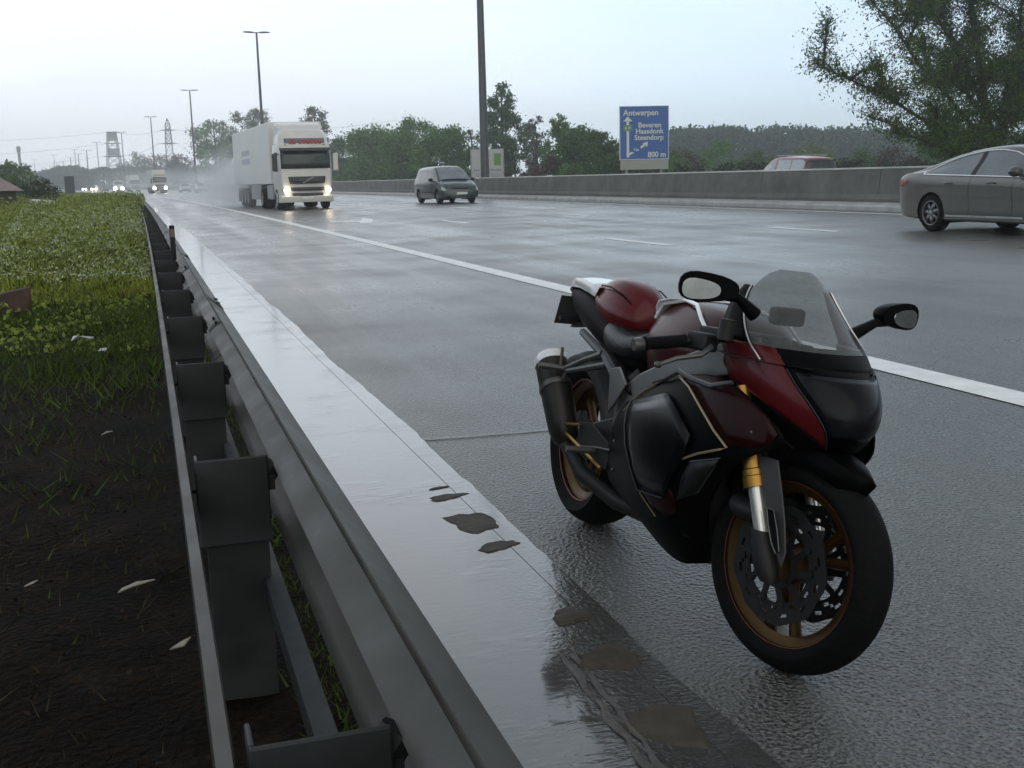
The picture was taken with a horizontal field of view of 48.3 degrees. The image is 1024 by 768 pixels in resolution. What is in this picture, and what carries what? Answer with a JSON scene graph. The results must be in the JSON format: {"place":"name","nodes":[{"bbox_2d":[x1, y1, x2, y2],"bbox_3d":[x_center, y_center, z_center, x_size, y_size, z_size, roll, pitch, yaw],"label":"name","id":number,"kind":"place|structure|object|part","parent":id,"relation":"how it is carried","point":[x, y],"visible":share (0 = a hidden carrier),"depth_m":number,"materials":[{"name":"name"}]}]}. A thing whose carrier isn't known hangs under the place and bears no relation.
{"place":"outdoors","nodes":[
{"label":"outdoors","id":0,"kind":"place"},
{"bbox_2d":[0,307,186,657],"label":"sparse grass","id":1,"kind":"structure","parent":0,"point":[100,395],"depth_m":7.56,"materials":[{"name":"green plant"}]},
{"bbox_2d":[0,192,358,767],"bbox_3d":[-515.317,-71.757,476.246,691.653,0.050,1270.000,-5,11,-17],"label":"ground","id":2,"kind":"structure","parent":0,"point":[269,719],"depth_m":3.69,"materials":[{"name":"soil"}]},
{"bbox_2d":[0,178,23,208],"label":"shed","id":3,"kind":"structure","parent":2,"relation":"on","point":[7,189],"depth_m":58.25,"materials":[{"name":"tile"}]},
{"bbox_2d":[0,174,27,200],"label":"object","id":4,"kind":"object","parent":2,"relation":"on","point":[13,180],"visible":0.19,"depth_m":74.73,"materials":[{"name":"plant"}]},
{"bbox_2d":[0,286,32,316],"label":"bark sheet","id":5,"kind":"object","parent":2,"relation":"on","point":[18,298],"visible":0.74,"depth_m":11.98,"materials":[{"name":"wood"}]},
{"bbox_2d":[16,146,21,165],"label":"mast","id":6,"kind":"object","parent":2,"relation":"on","point":[18,149],"visible":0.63,"depth_m":634.51,"materials":[{"name":"metal"}]},
{"bbox_2d":[0,159,43,195],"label":"leafy tree","id":7,"kind":"object","parent":2,"relation":"on","point":[9,168],"visible":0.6,"depth_m":135.58,"materials":[{"name":"green plant"}]},
{"bbox_2d":[14,178,62,199],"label":"bush","id":8,"kind":"object","parent":2,"relation":"on","point":[41,190],"visible":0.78,"depth_m":72.96,"materials":[{"name":"green plant"}]},
{"bbox_2d":[63,176,74,194],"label":"roadside cabinet","id":9,"kind":"object","parent":2,"relation":"on","point":[69,184],"visible":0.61,"depth_m":156.44,"materials":[{"name":"metal"}]},
{"bbox_2d":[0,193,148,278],"bbox_3d":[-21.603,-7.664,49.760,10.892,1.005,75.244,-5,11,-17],"label":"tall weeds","id":10,"kind":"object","parent":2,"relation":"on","point":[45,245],"visible":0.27,"depth_m":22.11,"materials":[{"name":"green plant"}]},
{"bbox_2d":[0,190,149,356],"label":"weed leaves","id":11,"kind":"object","parent":2,"relation":"on","point":[63,290],"visible":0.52,"depth_m":17.95,"materials":[{"name":"green plant"}]},
{"bbox_2d":[0,191,154,305],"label":"tall grass","id":12,"kind":"structure","parent":2,"relation":"on","point":[36,281],"depth_m":16.27,"materials":[{"name":"green plant"}]},
{"bbox_2d":[0,236,165,401],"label":"grass","id":13,"kind":"structure","parent":2,"relation":"on","point":[152,308],"depth_m":10.59,"materials":[{"name":"green plant"}]},
{"bbox_2d":[71,336,92,340],"bbox_3d":[-3.482,-0.373,9.262,0.186,0.047,0.037,-2,10,-4],"label":"litter scrap","id":14,"kind":"object","parent":13,"relation":"on","point":[76,337],"visible":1,"depth_m":9.26,"materials":[{"name":"paper"}]},
{"bbox_2d":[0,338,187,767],"bbox_3d":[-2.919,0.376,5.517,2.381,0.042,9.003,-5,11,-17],"label":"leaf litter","id":15,"kind":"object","parent":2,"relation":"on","point":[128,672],"visible":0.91,"depth_m":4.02,"materials":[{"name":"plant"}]},
{"bbox_2d":[118,579,154,592],"bbox_3d":[-1.212,0.648,3.682,0.120,0.014,0.025,-15,16,2],"label":"litter scrap","id":16,"kind":"object","parent":2,"relation":"on","point":[136,583],"visible":1,"depth_m":3.68,"materials":[{"name":"paper"}]},
{"bbox_2d":[170,637,190,649],"bbox_3d":[-0.929,0.727,3.200,0.061,0.016,0.024,-10,23,-11],"label":"litter scrap","id":17,"kind":"object","parent":2,"relation":"on","point":[182,643],"visible":1,"depth_m":3.20,"materials":[{"name":"paper"}]},
{"bbox_2d":[204,344,358,737],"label":"rail weeds","id":18,"kind":"object","parent":2,"relation":"on","point":[345,719],"visible":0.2,"depth_m":3.25,"materials":[{"name":"green plant"}]},
{"bbox_2d":[117,191,523,767],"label":"guard rail","id":19,"kind":"object","parent":2,"relation":"on","point":[413,700],"visible":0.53,"depth_m":2.47,"materials":[{"name":"metal"}]},
{"bbox_2d":[169,225,176,259],"bbox_3d":[-2.973,-1.239,10.006,0.044,0.300,0.064,-5,11,-17],"label":"delineator post","id":20,"kind":"object","parent":19,"relation":"on","point":[172,242],"visible":1,"depth_m":9.98,"materials":[{"name":"black plastic"}]},
{"bbox_2d":[91,192,734,767],"bbox_3d":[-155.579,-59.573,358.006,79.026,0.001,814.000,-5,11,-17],"label":"gutter","id":21,"kind":"object","parent":2,"relation":"on","point":[503,638],"visible":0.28,"depth_m":3.70,"materials":[{"name":"concrete"}]},
{"bbox_2d":[93,192,782,767],"bbox_3d":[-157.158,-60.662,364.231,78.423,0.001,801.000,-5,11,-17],"label":"gutter edge","id":22,"kind":"object","parent":21,"relation":"on","point":[733,742],"visible":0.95,"depth_m":3.71,"materials":[{"name":"concrete"}]},
{"bbox_2d":[429,486,448,489],"bbox_3d":[-0.314,0.443,4.875,0.101,0.005,0.027,-9,12,-34],"label":"mud patch","id":23,"kind":"object","parent":21,"relation":"on","point":[438,487],"visible":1,"depth_m":4.87,"materials":[{"name":"brown soil"}]},
{"bbox_2d":[429,493,469,501],"bbox_3d":[-0.261,0.466,4.742,0.193,0.005,0.078,-9,13,-36],"label":"mud patch","id":24,"kind":"object","parent":21,"relation":"on","point":[440,498],"visible":1,"depth_m":4.73,"materials":[{"name":"brown soil"}]},
{"bbox_2d":[443,513,498,533],"bbox_3d":[-0.150,0.530,4.369,0.190,0.005,0.282,-5,11,-17],"label":"mud patch","id":25,"kind":"object","parent":21,"relation":"on","point":[475,523],"visible":1,"depth_m":4.37,"materials":[{"name":"brown soil"}]},
{"bbox_2d":[477,540,519,552],"bbox_3d":[-0.052,0.578,4.092,0.172,0.005,0.099,-10,13,-38],"label":"mud patch","id":26,"kind":"object","parent":21,"relation":"on","point":[491,547],"visible":1,"depth_m":4.08,"materials":[{"name":"brown soil"}]},
{"bbox_2d":[553,608,592,625],"bbox_3d":[0.177,0.691,3.419,0.125,0.010,0.110,-5,11,-17],"label":"mud patch","id":27,"kind":"object","parent":21,"relation":"on","point":[565,616],"visible":1,"depth_m":3.40,"materials":[{"name":"brown soil"}]},
{"bbox_2d":[577,643,642,669],"bbox_3d":[0.257,0.743,3.112,0.185,0.013,0.164,-5,11,-17],"label":"mud patch","id":28,"kind":"object","parent":21,"relation":"on","point":[615,656],"visible":1,"depth_m":3.09,"materials":[{"name":"brown soil"}]},
{"bbox_2d":[560,653,665,767],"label":"kerb edge","id":29,"kind":"object","parent":21,"relation":"on","point":[611,722],"visible":0.99,"depth_m":2.77,"materials":[{"name":"grey concrete"}]},
{"bbox_2d":[620,703,708,748],"bbox_3d":[0.366,0.811,2.734,0.216,0.009,0.210,1,10,11],"label":"mud patch","id":30,"kind":"object","parent":21,"relation":"on","point":[675,726],"visible":1,"depth_m":2.71,"materials":[{"name":"brown soil"}]},
{"bbox_2d":[0,0,1023,189],"label":"sky","id":31,"kind":"structure","parent":0,"point":[69,68],"materials":[{"name":"grey"}]},
{"bbox_2d":[56,190,1023,767],"bbox_3d":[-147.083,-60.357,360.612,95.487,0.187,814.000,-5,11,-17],"label":"road","id":32,"kind":"structure","parent":0,"point":[428,348],"depth_m":7.01,"materials":[{"name":"grey asphalt"}]},
{"bbox_2d":[102,186,108,190],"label":"car","id":33,"kind":"object","parent":32,"relation":"on","point":[104,188],"visible":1,"depth_m":335.40,"materials":[{"name":"paint"}]},
{"bbox_2d":[113,181,123,191],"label":"panel van","id":34,"kind":"object","parent":32,"relation":"on","point":[117,185],"visible":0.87,"depth_m":269.20,"materials":[{"name":"white paint"}]},
{"bbox_2d":[126,175,141,191],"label":"lorry","id":35,"kind":"object","parent":32,"relation":"on","point":[133,182],"visible":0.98,"depth_m":286.00,"materials":[{"name":"metal"}]},
{"bbox_2d":[146,170,168,192],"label":"lorry","id":36,"kind":"object","parent":32,"relation":"on","point":[157,180],"visible":1,"depth_m":200.97,"materials":[{"name":"metal"}]},
{"bbox_2d":[179,184,190,191],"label":"car","id":37,"kind":"object","parent":32,"relation":"on","point":[184,187],"visible":0.99,"depth_m":199.84,"materials":[{"name":"grey paint"}]},
{"bbox_2d":[194,183,207,192],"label":"car","id":38,"kind":"object","parent":32,"relation":"on","point":[200,187],"visible":1,"depth_m":175.84,"materials":[{"name":"grey paint"}]},
{"bbox_2d":[232,122,337,209],"bbox_3d":[-12.281,-11.371,59.940,3.040,4.080,16.873,-5,11,-20],"label":"lorry","id":39,"kind":"object","parent":32,"relation":"on","point":[280,165],"visible":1,"depth_m":52.83,"materials":[{"name":"beige paint"}]},
{"bbox_2d":[217,242,547,439],"bbox_3d":[-1.777,-1.347,14.864,3.040,0.031,18.630,-5,11,-17],"label":"tarmac seam","id":40,"kind":"object","parent":32,"relation":"on","point":[470,435],"visible":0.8,"depth_m":5.85,"materials":[{"name":"black asphalt"}]},
{"bbox_2d":[414,166,477,203],"bbox_3d":[-3.239,-9.774,55.898,2.360,1.782,4.880,-5,11,-21],"label":"minivan","id":41,"kind":"object","parent":32,"relation":"on","point":[440,184],"visible":1,"depth_m":54.71,"materials":[{"name":"green paint"}]},
{"bbox_3d":[-4.673,-10.423,57.191,0.222,0.530,0.900,-5,11,-21],"label":"side window","id":42,"kind":"part","parent":41,"relation":"part of","materials":[{"name":"grey glass"}]},
{"bbox_3d":[-4.313,-10.260,56.240,0.208,0.530,1.040,-5,11,-21],"label":"side window","id":43,"kind":"part","parent":41,"relation":"part of","materials":[{"name":"grey glass"}]},
{"bbox_3d":[-3.883,-10.072,55.146,0.203,0.530,1.220,-5,11,-21],"label":"side window","id":44,"kind":"part","parent":41,"relation":"part of","materials":[{"name":"grey glass"}]},
{"bbox_2d":[141,166,930,211],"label":"median barrier","id":45,"kind":"object","parent":32,"relation":"on","point":[869,189],"visible":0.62,"depth_m":39.29,"materials":[{"name":"concrete"}]},
{"bbox_2d":[116,190,1023,405],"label":"road marking","id":46,"kind":"object","parent":32,"relation":"on","point":[979,388],"visible":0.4,"depth_m":8.46,"materials":[{"name":"paint"}]},
{"bbox_2d":[534,270,918,675],"bbox_3d":[0.553,0.118,3.690,0.900,1.042,2.085,4,8,-19],"label":"motorcycle","id":47,"kind":"object","parent":32,"relation":"on","point":[732,440],"visible":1,"depth_m":3.04,"materials":[{"name":"metal"}]},
{"bbox_2d":[900,144,1023,231],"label":"sedan","id":48,"kind":"object","parent":32,"relation":"on","point":[986,185],"visible":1,"depth_m":19.66,"materials":[{"name":"silver metal"}]},
{"bbox_3d":[8.016,-3.745,19.463,0.275,0.425,2.620,-5,11,-17],"label":"side window","id":49,"kind":"part","parent":48,"relation":"part of","materials":[{"name":"grey glass"}]},
{"bbox_3d":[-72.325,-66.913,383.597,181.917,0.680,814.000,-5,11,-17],"label":"verge","id":50,"kind":"structure","parent":0,"visible":0},
{"bbox_2d":[28,199,56,204],"bbox_3d":[-24.795,-9.584,60.653,1.600,0.520,0.650,-5,11,-17],"label":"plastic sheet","id":51,"kind":"object","parent":50,"relation":"on","point":[33,200],"visible":0.14,"depth_m":60.43,"materials":[{"name":"white plastic"}]},
{"bbox_2d":[0,196,151,283],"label":"white flowers","id":52,"kind":"object","parent":50,"relation":"on","point":[74,240],"visible":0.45,"depth_m":19.79,"materials":[{"name":"plant"}]},
{"bbox_2d":[104,132,122,187],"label":"lattice tower","id":53,"kind":"structure","parent":50,"relation":"on","point":[116,151],"depth_m":647.85,"materials":[{"name":"metal"}]},
{"bbox_2d":[114,151,152,185],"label":"bare tree","id":54,"kind":"object","parent":50,"relation":"on","point":[140,161],"visible":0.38,"depth_m":596.96,"materials":[{"name":"grey plant"}]},
{"bbox_2d":[145,154,175,184],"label":"bare tree","id":55,"kind":"object","parent":50,"relation":"on","point":[169,175],"visible":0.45,"depth_m":487.68,"materials":[{"name":"grey plant"}]},
{"bbox_2d":[161,118,178,185],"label":"electricity pylon","id":56,"kind":"object","parent":50,"relation":"on","point":[169,133],"visible":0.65,"depth_m":562.84,"materials":[{"name":"metal"}]},
{"bbox_2d":[166,153,199,185],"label":"bare tree","id":57,"kind":"object","parent":50,"relation":"on","point":[176,165],"visible":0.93,"depth_m":414.37,"materials":[{"name":"grey plant"}]},
{"bbox_2d":[184,118,233,184],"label":"broad tree","id":58,"kind":"object","parent":50,"relation":"on","point":[216,150],"visible":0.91,"depth_m":349.79,"materials":[{"name":"green plant"}]},
{"bbox_2d":[220,107,272,157],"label":"pale tree","id":59,"kind":"object","parent":50,"relation":"on","point":[252,123],"visible":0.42,"depth_m":285.85,"materials":[{"name":"green plant"}]},
{"bbox_2d":[299,105,332,143],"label":"pale tree","id":60,"kind":"object","parent":50,"relation":"on","point":[310,110],"visible":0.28,"depth_m":218.40,"materials":[{"name":"green plant"}]},
{"bbox_2d":[328,134,354,181],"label":"bushy tree","id":61,"kind":"object","parent":50,"relation":"on","point":[335,146],"visible":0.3,"depth_m":196.04,"materials":[{"name":"green plant"}]},
{"bbox_2d":[333,119,396,180],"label":"bushy tree","id":62,"kind":"object","parent":50,"relation":"on","point":[365,141],"visible":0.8,"depth_m":174.06,"materials":[{"name":"green plant"}]},
{"bbox_2d":[360,124,404,179],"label":"bushy tree","id":63,"kind":"object","parent":50,"relation":"on","point":[390,133],"visible":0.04,"depth_m":187.57,"materials":[{"name":"green plant"}]},
{"bbox_2d":[397,162,413,179],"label":"bush","id":64,"kind":"object","parent":50,"relation":"on","point":[402,175],"visible":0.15,"depth_m":158.10,"materials":[{"name":"green plant"}]},
{"bbox_2d":[374,111,448,179],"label":"bushy tree","id":65,"kind":"object","parent":50,"relation":"on","point":[397,145],"visible":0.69,"depth_m":155.97,"materials":[{"name":"green plant"}]},
{"bbox_2d":[402,123,473,173],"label":"bushy tree","id":66,"kind":"object","parent":50,"relation":"on","point":[451,138],"visible":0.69,"depth_m":142.18,"materials":[{"name":"green plant"}]},
{"bbox_2d":[444,158,470,177],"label":"bush","id":67,"kind":"object","parent":50,"relation":"on","point":[460,165],"visible":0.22,"depth_m":141.49,"materials":[{"name":"green plant"}]},
{"bbox_2d":[462,129,479,173],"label":"thin tree","id":68,"kind":"object","parent":50,"relation":"on","point":[471,137],"visible":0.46,"depth_m":142.13,"materials":[{"name":"green plant"}]},
{"bbox_2d":[470,148,503,177],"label":"notice board","id":69,"kind":"object","parent":50,"relation":"on","point":[496,162],"visible":0.64,"depth_m":127.88,"materials":[{"name":"white metal"}]},
{"bbox_2d":[467,81,535,171],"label":"poplar","id":70,"kind":"object","parent":50,"relation":"on","point":[505,140],"visible":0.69,"depth_m":131.90,"materials":[{"name":"green plant"}]},
{"bbox_2d":[519,114,549,173],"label":"thin tree","id":71,"kind":"object","parent":50,"relation":"on","point":[533,148],"visible":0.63,"depth_m":118.87,"materials":[{"name":"green plant"}]},
{"bbox_2d":[521,155,572,176],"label":"bush","id":72,"kind":"object","parent":50,"relation":"on","point":[551,164],"visible":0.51,"depth_m":108.77,"materials":[{"name":"green plant"}]},
{"bbox_2d":[537,113,571,172],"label":"thin tree","id":73,"kind":"object","parent":50,"relation":"on","point":[557,129],"visible":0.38,"depth_m":113.94,"materials":[{"name":"green plant"}]},
{"bbox_2d":[554,161,593,175],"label":"bush","id":74,"kind":"object","parent":50,"relation":"on","point":[577,168],"visible":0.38,"depth_m":105.57,"materials":[{"name":"green plant"}]},
{"bbox_2d":[547,123,604,174],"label":"bushy tree","id":75,"kind":"object","parent":50,"relation":"on","point":[570,140],"visible":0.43,"depth_m":108.64,"materials":[{"name":"green plant"}]},
{"bbox_2d":[576,128,619,173],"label":"bushy tree","id":76,"kind":"object","parent":50,"relation":"on","point":[594,148],"visible":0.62,"depth_m":104.45,"materials":[{"name":"green plant"}]},
{"bbox_2d":[582,151,640,174],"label":"bush","id":77,"kind":"object","parent":50,"relation":"on","point":[614,162],"visible":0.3,"depth_m":101.40,"materials":[{"name":"green plant"}]},
{"bbox_2d":[332,155,940,179],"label":"hedge","id":78,"kind":"object","parent":50,"relation":"on","point":[843,164],"visible":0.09,"depth_m":99.60,"materials":[{"name":"green plant"}]},
{"bbox_2d":[619,105,668,173],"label":"direction sign","id":79,"kind":"object","parent":50,"relation":"on","point":[643,132],"visible":1,"depth_m":95.79,"materials":[{"name":"blue metal"}]},
{"bbox_2d":[649,147,696,172],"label":"bush","id":80,"kind":"object","parent":50,"relation":"on","point":[672,168],"visible":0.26,"depth_m":119.74,"materials":[{"name":"green plant"}]},
{"bbox_2d":[668,146,709,171],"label":"bush","id":81,"kind":"object","parent":50,"relation":"on","point":[690,157],"visible":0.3,"depth_m":128.93,"materials":[{"name":"green plant"}]},
{"bbox_2d":[695,138,741,170],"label":"bush","id":82,"kind":"object","parent":50,"relation":"on","point":[712,151],"visible":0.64,"depth_m":135.71,"materials":[{"name":"green plant"}]},
{"bbox_2d":[729,148,774,170],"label":"bush","id":83,"kind":"object","parent":50,"relation":"on","point":[755,155],"visible":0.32,"depth_m":126.52,"materials":[{"name":"green plant"}]},
{"bbox_2d":[786,143,839,164],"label":"bush","id":84,"kind":"object","parent":50,"relation":"on","point":[812,149],"visible":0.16,"depth_m":123.02,"materials":[{"name":"green plant"}]},
{"bbox_2d":[836,142,878,167],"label":"bush","id":85,"kind":"object","parent":50,"relation":"on","point":[864,156],"visible":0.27,"depth_m":118.83,"materials":[{"name":"green plant"}]},
{"bbox_2d":[871,145,921,166],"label":"bush","id":86,"kind":"object","parent":50,"relation":"on","point":[885,155],"visible":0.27,"depth_m":114.98,"materials":[{"name":"green plant"}]},
{"bbox_2d":[791,0,1023,164],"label":"spreading tree","id":87,"kind":"object","parent":50,"relation":"on","point":[963,73],"visible":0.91,"depth_m":56.04,"materials":[{"name":"green plant"}]},
{"bbox_2d":[902,142,939,165],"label":"bush","id":88,"kind":"object","parent":50,"relation":"on","point":[928,155],"visible":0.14,"depth_m":116.47,"materials":[{"name":"green plant"}]},
{"bbox_3d":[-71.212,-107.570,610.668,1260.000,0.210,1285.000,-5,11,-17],"label":"field ground","id":89,"kind":"structure","parent":0,"visible":0},
{"bbox_2d":[15,165,234,190],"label":"treeline","id":90,"kind":"object","parent":89,"relation":"on","point":[87,179],"visible":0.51,"depth_m":579.27,"materials":[{"name":"green plant"}]},
{"bbox_2d":[612,121,1021,171],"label":"woodland","id":91,"kind":"object","parent":89,"relation":"on","point":[776,141],"visible":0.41,"depth_m":290.93,"materials":[{"name":"green plant"}]},
{"label":"far carriageway","id":92,"kind":"structure","parent":0,"visible":0},
{"bbox_2d":[81,150,90,168],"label":"lamp post","id":93,"kind":"object","parent":92,"relation":"on","point":[87,157],"visible":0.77,"depth_m":598.39,"materials":[{"name":"metal"}]},
{"bbox_2d":[93,142,100,189],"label":"lamp post","id":94,"kind":"object","parent":92,"relation":"on","point":[98,165],"visible":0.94,"depth_m":516.34,"materials":[{"name":"metal"}]},
{"bbox_2d":[119,132,126,189],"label":"lamp post","id":95,"kind":"object","parent":92,"relation":"on","point":[123,161],"visible":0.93,"depth_m":427.51,"materials":[{"name":"metal"}]},
{"bbox_2d":[145,116,156,169],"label":"lamp post","id":96,"kind":"object","parent":92,"relation":"on","point":[152,141],"visible":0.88,"depth_m":337.05,"materials":[{"name":"metal"}]},
{"bbox_2d":[182,90,197,184],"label":"lamp post","id":97,"kind":"object","parent":92,"relation":"on","point":[195,171],"visible":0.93,"depth_m":247.20,"materials":[{"name":"metal"}]},
{"bbox_2d":[243,31,269,123],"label":"lamp post","id":98,"kind":"object","parent":92,"relation":"on","point":[260,94],"visible":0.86,"depth_m":155.25,"materials":[{"name":"metal"}]},
{"bbox_2d":[477,0,488,177],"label":"lamp post","id":99,"kind":"object","parent":92,"relation":"on","point":[484,154],"visible":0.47,"depth_m":65.15,"materials":[{"name":"metal"}]},
{"bbox_2d":[764,154,835,169],"bbox_3d":[12.377,-9.261,50.658,2.204,1.733,4.884,-5,11,-17],"label":"red estate car","id":100,"kind":"object","parent":92,"relation":"on","point":[801,162],"visible":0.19,"depth_m":48.71,"materials":[{"name":"paint"}]},
{"bbox_3d":[11.471,-9.684,50.825,0.176,0.510,1.008,-5,11,-17],"label":"side window","id":101,"kind":"part","parent":100,"relation":"part of","materials":[{"name":"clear glass"}]},
{"bbox_3d":[11.821,-9.491,49.719,0.165,0.507,1.050,-5,11,-17],"label":"side window","id":102,"kind":"part","parent":100,"relation":"part of","materials":[{"name":"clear glass"}]},
{"bbox_3d":[12.167,-9.307,48.682,0.177,0.498,1.003,-5,11,-19],"label":"side window","id":103,"kind":"part","parent":100,"relation":"part of","materials":[{"name":"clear glass"}]},
{"bbox_3d":[13.085,-9.176,48.386,1.440,0.706,0.159,-5,11,-17],"label":"rear window","id":104,"kind":"part","parent":100,"relation":"part of","materials":[{"name":"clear glass"}]}
]}

